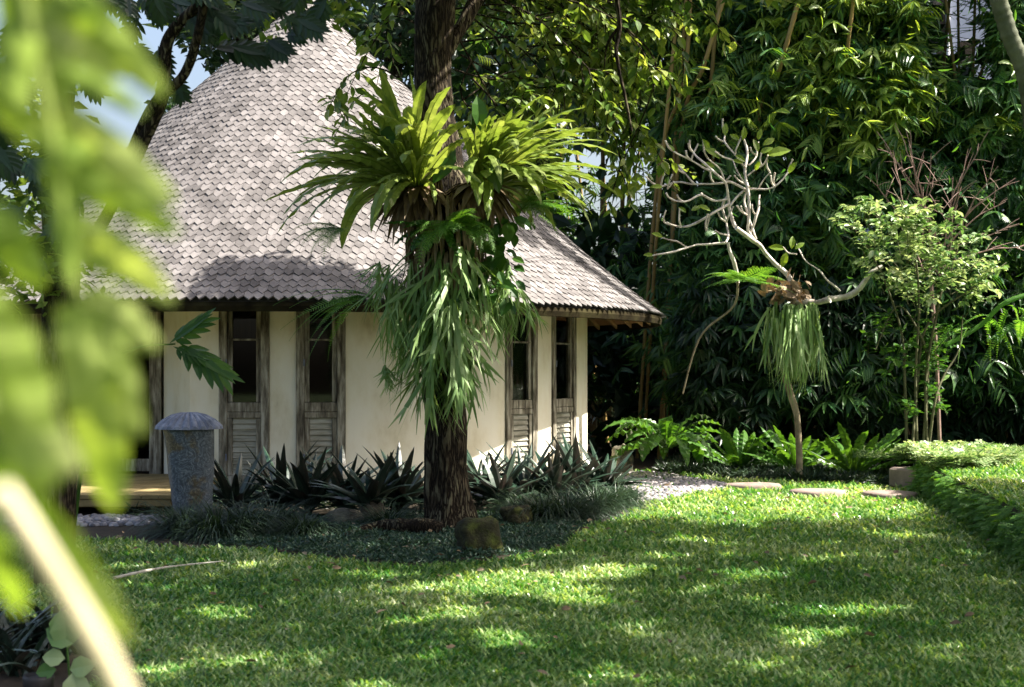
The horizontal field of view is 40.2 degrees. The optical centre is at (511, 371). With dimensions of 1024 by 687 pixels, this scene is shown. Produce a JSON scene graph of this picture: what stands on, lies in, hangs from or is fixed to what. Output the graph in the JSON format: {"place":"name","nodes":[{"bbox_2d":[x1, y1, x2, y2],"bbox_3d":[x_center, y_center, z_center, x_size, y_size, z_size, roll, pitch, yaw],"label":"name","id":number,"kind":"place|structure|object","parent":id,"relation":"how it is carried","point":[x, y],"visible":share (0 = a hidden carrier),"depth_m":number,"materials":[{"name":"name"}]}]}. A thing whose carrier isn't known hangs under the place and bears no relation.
{"place":"outdoors","nodes":[
{"label":"outdoors","id":0,"kind":"place"},
{"bbox_2d":[0,0,784,288],"label":"sky","id":1,"kind":"structure","parent":0,"point":[124,122],"materials":[{"name":"white"}]},
{"bbox_2d":[0,461,1023,686],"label":"ground","id":2,"kind":"structure","parent":0,"point":[605,585],"depth_m":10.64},
{"bbox_2d":[0,626,96,686],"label":"corner bed","id":3,"kind":"object","parent":2,"relation":"on","point":[60,675],"depth_m":7.34,"materials":[{"name":"soil"}]},
{"bbox_2d":[22,672,54,686],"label":"plant pot","id":4,"kind":"object","parent":3,"relation":"on","point":[32,679],"visible":0.85,"depth_m":6.77,"materials":[{"name":"ceramic"}]},
{"bbox_2d":[0,590,78,676],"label":"dark leaf clump","id":5,"kind":"object","parent":3,"relation":"on","point":[24,640],"visible":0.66,"depth_m":7.53,"materials":[{"name":"plant"}]},
{"bbox_2d":[36,612,91,686],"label":"leafy sprig","id":6,"kind":"object","parent":3,"relation":"on","point":[59,633],"visible":0.84,"depth_m":6.79,"materials":[{"name":"green plant"}]},
{"bbox_2d":[0,0,179,686],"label":"foreground fern","id":7,"kind":"object","parent":2,"relation":"on","point":[89,158],"visible":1,"depth_m":0.80,"materials":[{"name":"green plant"}]},
{"bbox_2d":[144,96,175,114],"bbox_3d":[-8.090,-2.669,34.494,1.209,8.547,3.371,0,0,0],"label":"background tree","id":8,"kind":"object","parent":2,"relation":"on","point":[170,104],"visible":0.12,"depth_m":33.10,"materials":[{"name":"green plant"}]},
{"bbox_2d":[76,308,244,523],"bbox_3d":[-3.084,0.524,12.060,1.587,2.158,0.186,0,0,5],"label":"lobed leaf plant","id":9,"kind":"object","parent":2,"relation":"on","point":[212,368],"visible":0.88,"depth_m":11.96,"materials":[{"name":"plant"}]},
{"bbox_2d":[113,561,221,579],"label":"fallen twig","id":10,"kind":"object","parent":2,"relation":"on","point":[133,573],"visible":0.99,"depth_m":10.86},
{"bbox_2d":[0,0,415,584],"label":"breadfruit tree","id":11,"kind":"object","parent":2,"relation":"on","point":[210,20],"visible":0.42,"depth_m":9.04,"materials":[{"name":"green plant"}]},
{"bbox_2d":[168,0,278,74],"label":"background tree","id":12,"kind":"object","parent":2,"relation":"on","point":[214,61],"visible":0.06,"depth_m":29.10,"materials":[{"name":"green plant"}]},
{"bbox_2d":[1,489,626,565],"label":"planting bed","id":13,"kind":"object","parent":2,"relation":"on","point":[105,531],"visible":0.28,"depth_m":13.90,"materials":[{"name":"soil"}]},
{"bbox_2d":[0,513,164,526],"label":"drain pebbles","id":14,"kind":"object","parent":13,"relation":"on","point":[106,519],"visible":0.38,"depth_m":14.85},
{"bbox_2d":[120,488,242,541],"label":"grass tuft","id":15,"kind":"object","parent":13,"relation":"on","point":[167,521],"visible":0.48,"depth_m":13.52,"materials":[{"name":"green plant"}]},
{"bbox_2d":[155,412,222,521],"bbox_3d":[-3.333,1.007,14.450,0.690,1.185,0.690,0,0,0],"label":"garden lantern","id":16,"kind":"object","parent":13,"relation":"on","point":[189,440],"visible":0.92,"depth_m":14.24,"materials":[{"name":"stone"}]},
{"bbox_2d":[142,490,286,545],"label":"grass tuft","id":17,"kind":"object","parent":13,"relation":"on","point":[214,527],"visible":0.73,"depth_m":13.21,"materials":[{"name":"green plant"}]},
{"bbox_2d":[177,491,302,541],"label":"grass tuft","id":18,"kind":"object","parent":13,"relation":"on","point":[258,517],"visible":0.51,"depth_m":13.53,"materials":[{"name":"green plant"}]},
{"bbox_2d":[213,450,276,514],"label":"sword leaf plant","id":19,"kind":"object","parent":13,"relation":"on","point":[236,487],"visible":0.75,"depth_m":15.27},
{"bbox_2d":[217,439,332,511],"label":"sword leaf plant","id":20,"kind":"object","parent":13,"relation":"on","point":[281,467],"visible":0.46,"depth_m":15.57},
{"bbox_2d":[227,492,327,531],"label":"grass tuft","id":21,"kind":"object","parent":13,"relation":"on","point":[286,510],"visible":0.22,"depth_m":14.13,"materials":[{"name":"green plant"}]},
{"bbox_2d":[258,505,353,538],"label":"grass tuft","id":22,"kind":"object","parent":13,"relation":"on","point":[308,526],"visible":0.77,"depth_m":13.52,"materials":[{"name":"green plant"}]},
{"bbox_2d":[243,446,371,514],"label":"sword leaf plant","id":23,"kind":"object","parent":13,"relation":"on","point":[299,487],"visible":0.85,"depth_m":15.20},
{"bbox_2d":[273,445,399,507],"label":"sword leaf plant","id":24,"kind":"object","parent":13,"relation":"on","point":[335,480],"visible":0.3,"depth_m":15.40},
{"bbox_2d":[326,507,363,522],"bbox_3d":[-1.745,1.527,14.633,0.393,0.226,0.266,0,0,16],"label":"bed rock","id":25,"kind":"object","parent":13,"relation":"on","point":[342,511],"visible":0.54,"depth_m":14.53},
{"bbox_2d":[312,450,423,509],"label":"sword leaf plant","id":26,"kind":"object","parent":13,"relation":"on","point":[377,490],"visible":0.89,"depth_m":14.89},
{"bbox_2d":[358,501,384,515],"bbox_3d":[-1.508,1.500,14.972,0.333,0.272,0.238,0,0,-33],"label":"bed rock","id":27,"kind":"object","parent":13,"relation":"on","point":[372,503],"visible":0.38,"depth_m":14.88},
{"bbox_2d":[337,442,423,510],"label":"sword leaf plant","id":28,"kind":"object","parent":13,"relation":"on","point":[410,477],"visible":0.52,"depth_m":15.39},
{"bbox_2d":[121,474,640,515],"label":"gravel","id":29,"kind":"structure","parent":13,"relation":"on","point":[152,511],"depth_m":16.04,"materials":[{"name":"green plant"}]},
{"bbox_2d":[345,500,434,525],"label":"grass tuft","id":30,"kind":"object","parent":13,"relation":"on","point":[383,515],"visible":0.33,"depth_m":14.28,"materials":[{"name":"green plant"}]},
{"bbox_2d":[204,507,611,563],"bbox_3d":[-1.161,1.546,13.758,3.696,0.126,4.257,0,0,14],"label":"bed ground cover","id":31,"kind":"object","parent":13,"relation":"on","point":[355,543],"visible":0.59,"depth_m":12.84,"materials":[{"name":"green plant"}]},
{"bbox_2d":[383,451,475,510],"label":"sword leaf plant","id":32,"kind":"object","parent":13,"relation":"on","point":[421,506],"visible":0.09,"depth_m":16.03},
{"bbox_2d":[454,515,503,556],"bbox_3d":[-0.291,1.465,12.252,0.400,0.419,0.413,0,0,-16],"label":"mossy rock","id":33,"kind":"object","parent":13,"relation":"on","point":[477,533],"visible":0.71,"depth_m":12.11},
{"bbox_2d":[467,443,525,505],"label":"sword leaf plant","id":34,"kind":"object","parent":13,"relation":"on","point":[471,466],"visible":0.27,"depth_m":16.78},
{"bbox_2d":[467,447,549,509],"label":"sword leaf plant","id":35,"kind":"object","parent":13,"relation":"on","point":[495,482],"visible":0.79,"depth_m":16.05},
{"bbox_2d":[499,505,532,524],"bbox_3d":[0.044,1.518,14.631,0.352,0.259,0.477,0,0,6],"label":"mossy rock","id":36,"kind":"object","parent":13,"relation":"on","point":[512,516],"visible":0.76,"depth_m":14.48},
{"bbox_2d":[477,486,558,513],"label":"grass tuft","id":37,"kind":"object","parent":13,"relation":"on","point":[500,503],"visible":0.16,"depth_m":15.67,"materials":[{"name":"green plant"}]},
{"bbox_2d":[473,435,577,497],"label":"sword leaf plant","id":38,"kind":"object","parent":13,"relation":"on","point":[520,479],"visible":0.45,"depth_m":16.78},
{"bbox_2d":[483,478,601,524],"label":"grass tuft","id":39,"kind":"object","parent":13,"relation":"on","point":[536,509],"visible":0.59,"depth_m":14.78,"materials":[{"name":"green plant"}]},
{"bbox_2d":[512,440,609,502],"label":"sword leaf plant","id":40,"kind":"object","parent":13,"relation":"on","point":[555,472],"visible":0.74,"depth_m":16.62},
{"bbox_2d":[512,477,625,523],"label":"grass tuft","id":41,"kind":"object","parent":13,"relation":"on","point":[586,506],"visible":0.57,"depth_m":14.96,"materials":[{"name":"green plant"}]},
{"bbox_2d":[533,432,625,502],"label":"sword leaf plant","id":42,"kind":"object","parent":13,"relation":"on","point":[574,455],"visible":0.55,"depth_m":16.95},
{"bbox_2d":[543,479,662,519],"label":"grass tuft","id":43,"kind":"object","parent":13,"relation":"on","point":[609,503],"visible":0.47,"depth_m":15.58,"materials":[{"name":"green plant"}]},
{"bbox_2d":[578,440,653,489],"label":"sword leaf plant","id":44,"kind":"object","parent":13,"relation":"on","point":[619,468],"visible":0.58,"depth_m":17.33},
{"bbox_2d":[569,474,670,510],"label":"grass tuft","id":45,"kind":"object","parent":13,"relation":"on","point":[634,496],"visible":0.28,"depth_m":16.41,"materials":[{"name":"green plant"}]},
{"bbox_2d":[0,0,665,512],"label":"round hut","id":46,"kind":"object","parent":2,"relation":"on","point":[222,146],"visible":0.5,"depth_m":18.66,"materials":[{"name":"paint"}]},
{"bbox_2d":[219,311,269,487],"bbox_3d":[-3.458,0.075,18.161,0.653,2.850,0.233,0,0,0],"label":"window","id":47,"kind":"structure","parent":46,"relation":"in","point":[248,423],"depth_m":18.08,"materials":[{"name":"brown wood"}]},
{"bbox_2d":[296,312,345,466],"bbox_3d":[-2.492,0.075,18.231,0.633,2.850,0.229,0,0,-11],"label":"window","id":48,"kind":"structure","parent":46,"relation":"in","point":[327,423],"depth_m":18.17,"materials":[{"name":"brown wood"}]},
{"bbox_2d":[505,315,537,474],"bbox_3d":[0.116,0.075,19.689,0.113,2.850,0.681,0,0,40],"label":"window","id":49,"kind":"structure","parent":46,"relation":"in","point":[521,367],"depth_m":19.74,"materials":[{"name":"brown wood"}]},
{"bbox_2d":[551,316,576,472],"bbox_3d":[0.747,0.075,20.687,0.113,2.850,0.879,0,0,25],"label":"window","id":50,"kind":"structure","parent":46,"relation":"in","point":[563,329],"depth_m":20.76,"materials":[{"name":"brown wood"}]},
{"bbox_2d":[323,0,488,83],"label":"background tree","id":51,"kind":"object","parent":2,"relation":"on","point":[398,37],"visible":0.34,"depth_m":29.25,"materials":[{"name":"green plant"}]},
{"bbox_2d":[402,0,580,161],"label":"background tree","id":52,"kind":"object","parent":2,"relation":"on","point":[460,78],"visible":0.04,"depth_m":31.15,"materials":[{"name":"green plant"}]},
{"bbox_2d":[26,480,1021,678],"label":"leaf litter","id":53,"kind":"object","parent":2,"relation":"on","point":[565,607],"visible":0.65,"depth_m":10.66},
{"bbox_2d":[317,0,821,537],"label":"garden tree","id":54,"kind":"object","parent":2,"relation":"on","point":[439,30],"visible":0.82,"depth_m":14.89,"materials":[{"name":"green plant"}]},
{"bbox_2d":[285,221,348,261],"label":"feathery fern","id":55,"kind":"object","parent":54,"relation":"attached to","point":[329,234],"visible":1,"depth_m":14.21,"materials":[{"name":"green plant"}]},
{"bbox_2d":[276,288,369,365],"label":"hanging fern","id":56,"kind":"object","parent":54,"relation":"hanging from","point":[347,300],"visible":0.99,"depth_m":14.12,"materials":[{"name":"green plant"}]},
{"bbox_2d":[264,68,480,248],"bbox_3d":[-1.294,-2.088,13.908,1.996,1.734,3.011,0,0,-27],"label":"birds nest fern","id":57,"kind":"object","parent":54,"relation":"attached to","point":[399,172],"visible":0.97,"depth_m":13.67,"materials":[{"name":"green plant"}]},
{"bbox_2d":[383,220,463,256],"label":"birds nest fern","id":58,"kind":"object","parent":54,"relation":"attached to","point":[450,240],"visible":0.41,"depth_m":13.71,"materials":[{"name":"green plant"}]},
{"bbox_2d":[363,247,506,439],"bbox_3d":[-0.729,-0.285,13.782,1.380,1.964,1.061,0,0,11],"label":"staghorn fern","id":59,"kind":"object","parent":54,"relation":"hanging from","point":[436,303],"visible":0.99,"depth_m":13.72,"materials":[{"name":"green plant"}]},
{"bbox_2d":[371,96,503,192],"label":"climbing vine","id":60,"kind":"object","parent":54,"relation":"attached to","point":[479,111],"visible":0.66,"depth_m":13.73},
{"bbox_2d":[405,193,486,290],"bbox_3d":[-0.660,-1.215,14.050,0.828,1.133,0.620,0,0,0],"label":"fern root mass","id":61,"kind":"object","parent":54,"relation":"attached to","point":[467,241],"visible":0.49,"depth_m":13.82,"materials":[{"name":"green plant"}]},
{"bbox_2d":[347,261,448,399],"bbox_3d":[-1.126,-0.385,13.977,1.060,1.457,0.890,0,0,0],"label":"staghorn fern","id":62,"kind":"object","parent":61,"relation":"hanging from","point":[391,317],"visible":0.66,"depth_m":13.90,"materials":[{"name":"green plant"}]},
{"bbox_2d":[373,365,409,397],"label":"staghorn fern","id":63,"kind":"object","parent":62,"relation":"hanging from","point":[388,379],"visible":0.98,"depth_m":13.91,"materials":[{"name":"green plant"}]},
{"bbox_2d":[473,258,548,361],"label":"staghorn fern","id":64,"kind":"object","parent":61,"relation":"attached to","point":[506,320],"visible":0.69,"depth_m":14.05,"materials":[{"name":"green plant"}]},
{"bbox_2d":[404,208,495,273],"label":"feathery fern","id":65,"kind":"object","parent":54,"relation":"attached to","point":[466,222],"visible":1,"depth_m":13.34,"materials":[{"name":"green plant"}]},
{"bbox_2d":[456,216,531,315],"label":"climbing vine","id":66,"kind":"object","parent":54,"relation":"attached to","point":[507,230],"visible":0.67,"depth_m":13.89,"materials":[{"name":"plant"}]},
{"bbox_2d":[444,95,616,240],"bbox_3d":[0.159,-2.041,14.110,1.946,1.478,2.542,0,0,29],"label":"birds nest fern","id":67,"kind":"object","parent":54,"relation":"attached to","point":[511,141],"visible":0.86,"depth_m":13.82,"materials":[{"name":"green plant"}]},
{"bbox_2d":[516,189,590,240],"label":"feathery fern","id":68,"kind":"object","parent":54,"relation":"attached to","point":[530,204],"visible":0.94,"depth_m":14.24,"materials":[{"name":"green plant"}]},
{"bbox_2d":[587,443,916,486],"bbox_3d":[7.600,1.596,26.697,12.800,0.001,14.606,0,0,0],"label":"back planting bed","id":69,"kind":"object","parent":2,"relation":"on","point":[649,462],"depth_m":24.96,"materials":[{"name":"soil"}]},
{"bbox_2d":[397,5,675,417],"bbox_3d":[1.150,-3.504,29.886,9.458,10.225,5.693,0,0,0],"label":"bamboo clump","id":70,"kind":"object","parent":69,"relation":"on","point":[592,169],"visible":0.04,"depth_m":29.51,"materials":[{"name":"green plant"}]},
{"bbox_2d":[452,0,728,442],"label":"bamboo clump","id":71,"kind":"object","parent":69,"relation":"on","point":[481,49],"visible":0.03,"depth_m":29.20,"materials":[{"name":"green plant"}]},
{"bbox_2d":[460,0,863,456],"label":"bamboo clump","id":72,"kind":"object","parent":69,"relation":"on","point":[719,84],"visible":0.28,"depth_m":23.64,"materials":[{"name":"green plant"}]},
{"bbox_2d":[482,0,850,458],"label":"bamboo clump","id":73,"kind":"object","parent":69,"relation":"on","point":[657,226],"visible":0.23,"depth_m":24.80,"materials":[{"name":"green plant"}]},
{"bbox_2d":[396,0,1023,455],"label":"deep thicket","id":74,"kind":"object","parent":69,"relation":"on","point":[606,360],"visible":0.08,"depth_m":27.45,"materials":[{"name":"green plant"}]},
{"bbox_2d":[548,0,943,433],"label":"bamboo clump","id":75,"kind":"object","parent":69,"relation":"on","point":[684,275],"visible":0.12,"depth_m":24.43,"materials":[{"name":"green plant"}]},
{"bbox_2d":[644,119,883,480],"bbox_3d":[3.646,-1.053,20.491,3.464,5.310,0.640,0,0,0],"label":"frangipani tree","id":76,"kind":"object","parent":69,"relation":"on","point":[771,151],"visible":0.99,"depth_m":20.45,"materials":[{"name":"grey plant"}]},
{"bbox_2d":[696,266,793,292],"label":"feathery fern","id":77,"kind":"object","parent":76,"relation":"on","point":[736,277],"visible":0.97,"depth_m":20.18,"materials":[{"name":"green plant"}]},
{"bbox_2d":[757,268,811,307],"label":"dead leaf clump","id":78,"kind":"object","parent":76,"relation":"attached to","point":[799,293],"visible":0.98,"depth_m":20.29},
{"bbox_2d":[743,301,832,406],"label":"staghorn fern","id":79,"kind":"object","parent":76,"relation":"hanging from","point":[795,335],"visible":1,"depth_m":20.15,"materials":[{"name":"green plant"}]},
{"bbox_2d":[539,0,1023,459],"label":"bamboo clump","id":80,"kind":"object","parent":69,"relation":"on","point":[749,258],"visible":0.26,"depth_m":23.64,"materials":[{"name":"green plant"}]},
{"bbox_2d":[652,451,912,484],"bbox_3d":[4.087,1.487,22.231,3.415,0.332,6.195,0,0,-24],"label":"edging cover","id":81,"kind":"object","parent":69,"relation":"on","point":[673,463],"visible":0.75,"depth_m":20.97,"materials":[{"name":"green plant"}]},
{"bbox_2d":[692,428,776,467],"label":"birds nest fern","id":82,"kind":"object","parent":81,"relation":"on","point":[735,445],"visible":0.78,"depth_m":21.88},
{"bbox_2d":[741,425,852,467],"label":"birds nest fern","id":83,"kind":"object","parent":81,"relation":"on","point":[786,454],"visible":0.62,"depth_m":21.50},
{"bbox_2d":[780,422,917,472],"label":"birds nest fern","id":84,"kind":"object","parent":81,"relation":"on","point":[847,461],"visible":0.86,"depth_m":20.57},
{"bbox_2d":[620,0,1023,441],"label":"bamboo clump","id":85,"kind":"object","parent":69,"relation":"on","point":[815,246],"visible":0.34,"depth_m":23.35,"materials":[{"name":"green plant"}]},
{"bbox_2d":[659,275,1023,465],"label":"undergrowth","id":86,"kind":"object","parent":69,"relation":"on","point":[719,400],"visible":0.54,"depth_m":23.31,"materials":[{"name":"green plant"}]},
{"bbox_2d":[685,0,1023,296],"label":"bamboo clump","id":87,"kind":"object","parent":69,"relation":"on","point":[864,145],"visible":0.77,"depth_m":23.17,"materials":[{"name":"green plant"}]},
{"bbox_2d":[706,0,1021,441],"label":"bamboo clump","id":88,"kind":"object","parent":69,"relation":"on","point":[790,120],"visible":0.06,"depth_m":23.72,"materials":[{"name":"green plant"}]},
{"bbox_2d":[736,0,1023,443],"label":"bamboo clump","id":89,"kind":"object","parent":69,"relation":"on","point":[970,99],"visible":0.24,"depth_m":23.23,"materials":[{"name":"green plant"}]},
{"bbox_2d":[754,0,1023,443],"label":"bamboo clump","id":90,"kind":"object","parent":69,"relation":"on","point":[1011,195],"visible":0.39,"depth_m":23.21,"materials":[{"name":"green plant"}]},
{"bbox_2d":[843,440,1023,459],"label":"silver cover","id":91,"kind":"object","parent":69,"relation":"on","point":[861,453],"visible":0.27,"depth_m":20.26,"materials":[{"name":"green plant"}]},
{"bbox_2d":[865,123,1023,440],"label":"dry shrub","id":92,"kind":"object","parent":69,"relation":"on","point":[969,211],"visible":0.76,"depth_m":21.39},
{"bbox_2d":[989,0,1023,127],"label":"palm tree","id":93,"kind":"object","parent":69,"relation":"on","point":[1008,30],"visible":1,"depth_m":21.35,"materials":[{"name":"grey plant"}]},
{"bbox_2d":[724,482,781,490],"bbox_3d":[3.283,1.567,19.116,0.789,0.105,0.545,0,0,0],"label":"stepping stone","id":94,"kind":"object","parent":2,"relation":"on","point":[755,485],"visible":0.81,"depth_m":18.93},
{"bbox_2d":[587,336,921,441],"bbox_3d":[10.050,-0.100,31.500,17.990,3.498,0.120,0,0,0],"label":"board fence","id":95,"kind":"object","parent":2,"relation":"on","point":[592,427],"depth_m":31.44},
{"bbox_2d":[789,488,845,497],"bbox_3d":[3.938,1.567,18.080,0.727,0.105,0.678,0,0,0],"label":"stepping stone","id":96,"kind":"object","parent":2,"relation":"on","point":[813,492],"visible":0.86,"depth_m":17.91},
{"bbox_2d":[861,490,917,499],"bbox_3d":[4.812,1.567,17.776,0.655,0.105,0.703,0,0,-27],"label":"stepping stone","id":97,"kind":"object","parent":2,"relation":"on","point":[883,494],"visible":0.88,"depth_m":17.61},
{"bbox_2d":[889,466,915,487],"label":"stone block","id":98,"kind":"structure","parent":2,"relation":"on","point":[898,476],"depth_m":19.10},
{"bbox_2d":[858,0,978,5],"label":"shade tree","id":99,"kind":"object","parent":2,"relation":"on","point":[874,2],"visible":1,"depth_m":15.14,"materials":[{"name":"green plant"}]},
{"bbox_2d":[897,293,1023,367],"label":"boston fern","id":100,"kind":"object","parent":2,"relation":"on","point":[992,313],"visible":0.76,"depth_m":20.88,"materials":[{"name":"green plant"}]},
{"bbox_2d":[919,462,1023,544],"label":"retaining wall","id":101,"kind":"structure","parent":2,"relation":"on","point":[1003,504],"depth_m":14.71,"materials":[{"name":"stone"}]},
{"bbox_2d":[892,439,1023,468],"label":"wall top shrub","id":102,"kind":"object","parent":101,"relation":"on","point":[951,453],"visible":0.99,"depth_m":17.95,"materials":[{"name":"green plant"}]},
{"bbox_2d":[905,460,1023,567],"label":"creeping fern","id":103,"kind":"object","parent":101,"relation":"attached to","point":[989,520],"visible":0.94,"depth_m":14.02,"materials":[{"name":"green plant"}]},
{"bbox_2d":[844,0,1003,276],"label":"grey building","id":104,"kind":"structure","parent":0,"point":[953,24],"depth_m":37.00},
{"bbox_2d":[936,1,971,71],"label":"window","id":105,"kind":"structure","parent":104,"relation":"in","point":[967,51],"depth_m":36.91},
{"label":"raised lawn","id":106,"kind":"structure","parent":0,"visible":0},
{"bbox_2d":[829,188,1009,453],"bbox_3d":[5.818,-0.725,20.039,2.693,3.853,1.807,0,0,0],"label":"variegated shrub","id":107,"kind":"object","parent":106,"relation":"on","point":[912,238],"visible":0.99,"depth_m":20.04,"materials":[{"name":"green plant"}]},
{"bbox_2d":[891,446,1023,510],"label":"raised grass","id":108,"kind":"structure","parent":106,"relation":"on","point":[1005,475],"depth_m":15.97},
{"label":"pebble path","id":109,"kind":"structure","parent":0,"visible":0},
{"bbox_2d":[612,443,633,472],"bbox_3d":[1.748,1.414,22.078,0.315,0.577,0.484,0,0,-11],"label":"pale boulder","id":110,"kind":"object","parent":109,"relation":"on","point":[630,460],"visible":0.36,"depth_m":21.92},
{"bbox_2d":[603,413,721,466],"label":"birds nest fern","id":111,"kind":"object","parent":109,"relation":"on","point":[665,434],"visible":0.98,"depth_m":21.13,"materials":[{"name":"plant"}]},
{"bbox_2d":[620,470,725,501],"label":"path pebbles","id":112,"kind":"object","parent":109,"relation":"on","point":[683,484],"visible":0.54,"depth_m":19.71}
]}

